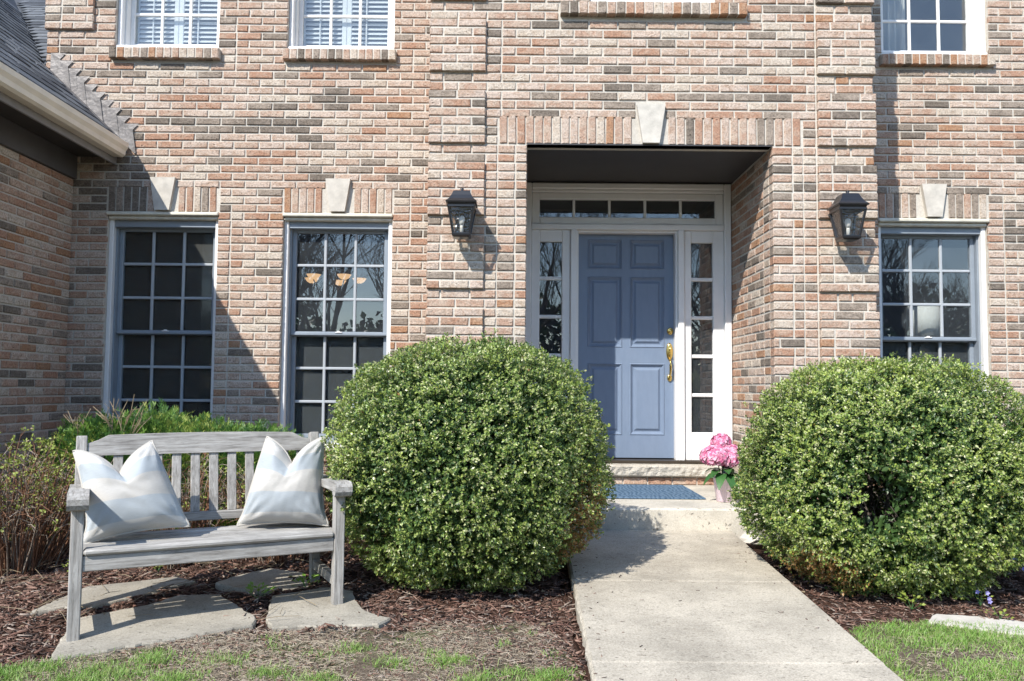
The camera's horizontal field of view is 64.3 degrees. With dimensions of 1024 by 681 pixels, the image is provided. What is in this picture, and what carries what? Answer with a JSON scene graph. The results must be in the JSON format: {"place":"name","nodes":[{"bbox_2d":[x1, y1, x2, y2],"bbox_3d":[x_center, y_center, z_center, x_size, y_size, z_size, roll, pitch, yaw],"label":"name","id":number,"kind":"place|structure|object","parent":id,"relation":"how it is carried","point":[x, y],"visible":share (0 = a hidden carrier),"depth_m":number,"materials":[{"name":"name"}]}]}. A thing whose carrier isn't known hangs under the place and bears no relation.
{"place":"outdoors","nodes":[
{"label":"outdoors","id":0,"kind":"place"},
{"bbox_2d":[1,618,585,680],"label":"dead grass","id":1,"kind":"structure","parent":0,"point":[312,646],"depth_m":3.42,"materials":[{"name":"brown plant"}]},
{"bbox_2d":[0,622,1023,680],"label":"lawn","id":2,"kind":"structure","parent":0,"point":[368,668],"depth_m":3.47,"materials":[{"name":"plant"}]},
{"bbox_2d":[849,618,1023,680],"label":"grass","id":3,"kind":"structure","parent":2,"relation":"on","point":[942,627],"depth_m":3.59,"materials":[{"name":"green plant"}]},
{"bbox_2d":[562,530,902,680],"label":"path","id":4,"kind":"structure","parent":0,"point":[735,625],"depth_m":3.77,"materials":[{"name":"concrete"}]},
{"bbox_2d":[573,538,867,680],"bbox_3d":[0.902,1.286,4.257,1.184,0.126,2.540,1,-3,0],"label":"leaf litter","id":5,"kind":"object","parent":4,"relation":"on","point":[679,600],"visible":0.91,"depth_m":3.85,"materials":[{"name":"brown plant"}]},
{"bbox_2d":[745,541,1023,636],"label":"mulch bed","id":6,"kind":"object","parent":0,"point":[760,549],"visible":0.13,"depth_m":4.25,"materials":[{"name":"brown wood"}]},
{"bbox_2d":[739,532,765,545],"bbox_3d":[1.611,1.323,5.428,0.196,0.092,0.147,1,-3,0],"label":"garden rock","id":7,"kind":"object","parent":6,"relation":"on","point":[744,537],"visible":0.56,"depth_m":5.39,"materials":[{"name":"stone"}]},
{"bbox_2d":[727,351,1023,600],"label":"boxwood shrub","id":8,"kind":"object","parent":6,"relation":"on","point":[838,422],"visible":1,"depth_m":4.22,"materials":[{"name":"green plant"}]},
{"bbox_2d":[792,577,1023,619],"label":"fallen leaves","id":9,"kind":"object","parent":6,"relation":"on","point":[909,595],"visible":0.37,"depth_m":4.30,"materials":[{"name":"brown plant"}]},
{"bbox_2d":[897,591,925,608],"bbox_3d":[2.028,1.321,4.127,0.113,0.081,0.118,4,-4,-42],"label":"seedling","id":10,"kind":"object","parent":6,"relation":"on","point":[906,597],"visible":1,"depth_m":4.13,"materials":[{"name":"green plant"}]},
{"bbox_2d":[928,614,1023,638],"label":"flagstone","id":11,"kind":"object","parent":6,"relation":"on","point":[971,620],"visible":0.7,"depth_m":3.88,"materials":[{"name":"stone"}]},
{"bbox_2d":[964,585,992,605],"bbox_3d":[2.399,1.317,4.185,0.132,0.094,0.122,3,-4,-35],"label":"periwinkle","id":12,"kind":"object","parent":6,"relation":"on","point":[972,587],"visible":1,"depth_m":4.17,"materials":[{"name":"green plant"}]},
{"bbox_2d":[981,607,1014,619],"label":"seedling","id":13,"kind":"object","parent":6,"relation":"on","point":[1004,610],"visible":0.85,"depth_m":3.97,"materials":[{"name":"green plant"}]},
{"bbox_2d":[1007,544,1023,573],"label":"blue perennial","id":14,"kind":"object","parent":6,"relation":"on","point":[1014,558],"visible":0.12,"depth_m":4.74,"materials":[{"name":"green plant"}]},
{"bbox_2d":[905,306,939,336],"bbox_3d":[3.730,0.042,7.372,0.300,0.710,0.300,1,-3,0],"label":"table lamp","id":15,"kind":"object","parent":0,"point":[926,320],"visible":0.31,"depth_m":7.26,"materials":[{"name":"fabric"}]},
{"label":"ground","id":16,"kind":"structure","parent":0,"visible":0},
{"bbox_2d":[0,502,590,680],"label":"mulch bed","id":17,"kind":"object","parent":16,"relation":"on","point":[575,645],"visible":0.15,"depth_m":4.24,"materials":[{"name":"brown wood"}]},
{"bbox_2d":[0,425,112,576],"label":"twiggy shrub","id":18,"kind":"object","parent":17,"relation":"on","point":[29,545],"visible":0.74,"depth_m":4.65,"materials":[{"name":"brown plant"}]},
{"bbox_2d":[30,576,195,616],"bbox_3d":[-2.102,1.339,4.246,0.369,0.087,0.796,-2,-4,40],"label":"flagstone","id":19,"kind":"object","parent":17,"relation":"on","point":[91,597],"visible":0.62,"depth_m":4.24,"materials":[{"name":"grey stone"}]},
{"bbox_2d":[49,594,255,663],"bbox_3d":[-1.697,1.338,3.819,0.864,0.101,0.653,3,-4,-33],"label":"flagstone","id":20,"kind":"object","parent":17,"relation":"on","point":[186,616],"visible":0.76,"depth_m":3.74,"materials":[{"name":"grey stone"}]},
{"bbox_2d":[66,432,352,641],"bbox_3d":[-1.508,0.929,4.061,1.251,0.906,0.683,2,-4,-27],"label":"park bench","id":21,"kind":"object","parent":20,"relation":"on","point":[162,547],"visible":0.73,"depth_m":4.06,"materials":[{"name":"grey wood"}]},
{"bbox_2d":[72,440,189,542],"bbox_3d":[-1.831,0.708,3.913,0.487,0.466,0.246,-6,-21,-22],"label":"striped pillow","id":22,"kind":"object","parent":21,"relation":"on","point":[136,493],"visible":0.98,"depth_m":3.82,"materials":[{"name":"fabric"}]},
{"bbox_2d":[237,436,328,526],"bbox_3d":[-1.185,0.733,4.273,0.468,0.475,0.244,2,-18,-8],"label":"striped pillow","id":23,"kind":"object","parent":21,"relation":"on","point":[284,488],"visible":0.98,"depth_m":4.18,"materials":[{"name":"fabric"}]},
{"bbox_2d":[11,398,307,540],"bbox_3d":[-2.288,0.885,5.582,1.840,0.987,1.283,1,-3,0],"label":"evergreen hedge","id":24,"kind":"object","parent":17,"relation":"on","point":[165,421],"visible":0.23,"depth_m":5.39,"materials":[{"name":"green plant"}]},
{"bbox_2d":[63,394,151,435],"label":"dead sprigs","id":25,"kind":"object","parent":24,"relation":"in","point":[119,418],"visible":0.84,"depth_m":5.31,"materials":[{"name":"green plant"}]},
{"bbox_2d":[142,452,243,568],"bbox_3d":[-2.069,0.977,4.984,0.914,0.759,0.943,1,-3,0],"label":"twiggy shrub","id":26,"kind":"object","parent":17,"relation":"on","point":[202,523],"visible":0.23,"depth_m":4.92,"materials":[{"name":"brown plant"}]},
{"bbox_2d":[245,581,276,597],"bbox_3d":[-1.310,1.291,4.210,0.153,0.083,0.148,-1,-3,18],"label":"weed","id":27,"kind":"object","parent":17,"relation":"on","point":[258,589],"visible":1,"depth_m":4.21,"materials":[{"name":"green plant"}]},
{"bbox_2d":[215,569,308,596],"bbox_3d":[-1.319,1.347,4.476,0.480,0.077,0.413,-2,-4,34],"label":"flagstone","id":28,"kind":"object","parent":17,"relation":"on","point":[279,577],"visible":0.73,"depth_m":4.46,"materials":[{"name":"grey stone"}]},
{"bbox_2d":[200,451,332,563],"bbox_3d":[-1.389,0.994,5.081,0.913,0.738,0.858,-2,-4,33],"label":"twiggy shrub","id":29,"kind":"object","parent":17,"relation":"on","point":[241,506],"visible":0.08,"depth_m":4.96,"materials":[{"name":"brown plant"}]},
{"bbox_2d":[0,546,560,654],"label":"fallen twigs","id":30,"kind":"object","parent":17,"relation":"on","point":[177,583],"depth_m":4.33,"materials":[{"name":"brown wood"}]},
{"bbox_2d":[0,618,587,680],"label":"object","id":31,"kind":"object","parent":17,"relation":"on","point":[537,627],"visible":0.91,"depth_m":3.45,"materials":[{"name":"green plant"}]},
{"bbox_2d":[292,572,319,587],"bbox_3d":[-1.108,1.291,4.355,0.168,0.089,0.149,3,-4,-40],"label":"weed","id":32,"kind":"object","parent":17,"relation":"on","point":[302,579],"visible":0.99,"depth_m":4.38,"materials":[{"name":"green plant"}]},
{"bbox_2d":[266,587,390,633],"bbox_3d":[-0.949,1.340,3.973,0.518,0.090,0.678,3,-4,-31],"label":"flagstone","id":33,"kind":"object","parent":17,"relation":"on","point":[348,610],"visible":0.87,"depth_m":3.92,"materials":[{"name":"grey stone"}]},
{"bbox_2d":[320,328,616,593],"bbox_3d":[-0.245,0.663,4.631,1.675,1.488,1.494,1,-3,0],"label":"boxwood shrub","id":34,"kind":"object","parent":17,"relation":"on","point":[493,510],"visible":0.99,"depth_m":4.19,"materials":[{"name":"green plant"}]},
{"bbox_2d":[0,0,1023,518],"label":"brick house","id":35,"kind":"structure","parent":16,"relation":"on","point":[652,246],"depth_m":6.96,"materials":[{"name":"brick"}]},
{"bbox_2d":[103,211,218,431],"bbox_3d":[-2.988,-0.093,6.997,0.955,1.999,0.256,0,-3,0],"label":"window","id":36,"kind":"structure","parent":35,"relation":"in","point":[161,312],"depth_m":7.07,"materials":[{"name":"white paint"}]},
{"bbox_2d":[116,0,219,47],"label":"window","id":37,"kind":"structure","parent":35,"relation":"in","point":[127,16],"depth_m":7.21,"materials":[{"name":"white paint"}]},
{"bbox_2d":[305,234,365,293],"bbox_3d":[-1.890,-0.990,8.695,0.664,0.956,0.641,1,-3,0],"label":"chandelier","id":38,"kind":"object","parent":35,"relation":"hanging from","point":[311,278],"visible":0.92,"depth_m":8.64,"materials":[{"name":"glass"}]},
{"bbox_2d":[280,213,392,448],"bbox_3d":[-1.494,-0.080,6.997,0.940,1.999,0.256,0,-3,0],"label":"window","id":39,"kind":"structure","parent":35,"relation":"in","point":[313,364],"depth_m":7.05,"materials":[{"name":"white paint"}]},
{"bbox_2d":[288,0,394,49],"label":"window","id":40,"kind":"structure","parent":35,"relation":"in","point":[296,14],"depth_m":7.21,"materials":[{"name":"white paint"}]},
{"bbox_2d":[445,188,477,238],"bbox_3d":[-0.364,-0.925,5.917,0.222,0.369,0.251,1,-3,0],"label":"wall lantern","id":41,"kind":"object","parent":35,"relation":"attached to","point":[461,203],"depth_m":5.84,"materials":[{"name":"black metal"}]},
{"bbox_2d":[578,234,673,457],"bbox_3d":[1.014,0.042,7.253,0.858,1.993,0.114,0,-3,0],"label":"front door","id":42,"kind":"structure","parent":35,"relation":"in","point":[626,284],"depth_m":7.27,"materials":[{"name":"blue paint"}]},
{"bbox_2d":[590,0,714,2],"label":"window","id":43,"kind":"structure","parent":35,"relation":"in","point":[681,1],"depth_m":6.18,"materials":[{"name":"white paint"}]},
{"bbox_2d":[827,190,869,241],"bbox_3d":[2.436,-0.905,5.918,0.222,0.369,0.251,1,-3,0],"label":"wall lantern","id":44,"kind":"object","parent":35,"relation":"attached to","point":[842,207],"depth_m":5.86,"materials":[{"name":"black metal"}]},
{"bbox_2d":[882,0,905,50],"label":"curtain","id":45,"kind":"object","parent":35,"relation":"hanging from","point":[893,36],"visible":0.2,"depth_m":7.54,"materials":[{"name":"fabric"}]},
{"bbox_2d":[878,218,989,441],"bbox_3d":[3.587,-0.036,6.997,0.945,1.999,0.256,0,-3,0],"label":"window","id":46,"kind":"structure","parent":35,"relation":"in","point":[971,349],"depth_m":7.03,"materials":[{"name":"white paint"}]},
{"bbox_2d":[880,0,987,54],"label":"window","id":47,"kind":"structure","parent":35,"relation":"in","point":[975,38],"depth_m":7.21,"materials":[{"name":"white paint"}]},
{"bbox_2d":[559,485,803,538],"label":"porch slab","id":48,"kind":"structure","parent":16,"relation":"on","point":[709,513],"depth_m":5.60,"materials":[{"name":"concrete"}]},
{"bbox_2d":[583,484,705,498],"bbox_3d":[1.016,1.196,6.457,0.852,0.010,0.830,1,-3,0],"label":"doormat","id":49,"kind":"object","parent":48,"relation":"on","point":[633,491],"visible":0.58,"depth_m":6.35,"materials":[{"name":"blue fabric"}]},
{"bbox_2d":[699,433,739,501],"bbox_3d":[1.538,0.929,5.952,0.338,0.496,0.302,1,-3,0],"label":"potted hydrangea","id":50,"kind":"object","parent":48,"relation":"on","point":[720,449],"visible":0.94,"depth_m":5.90,"materials":[{"name":"pink plant"}]}
]}

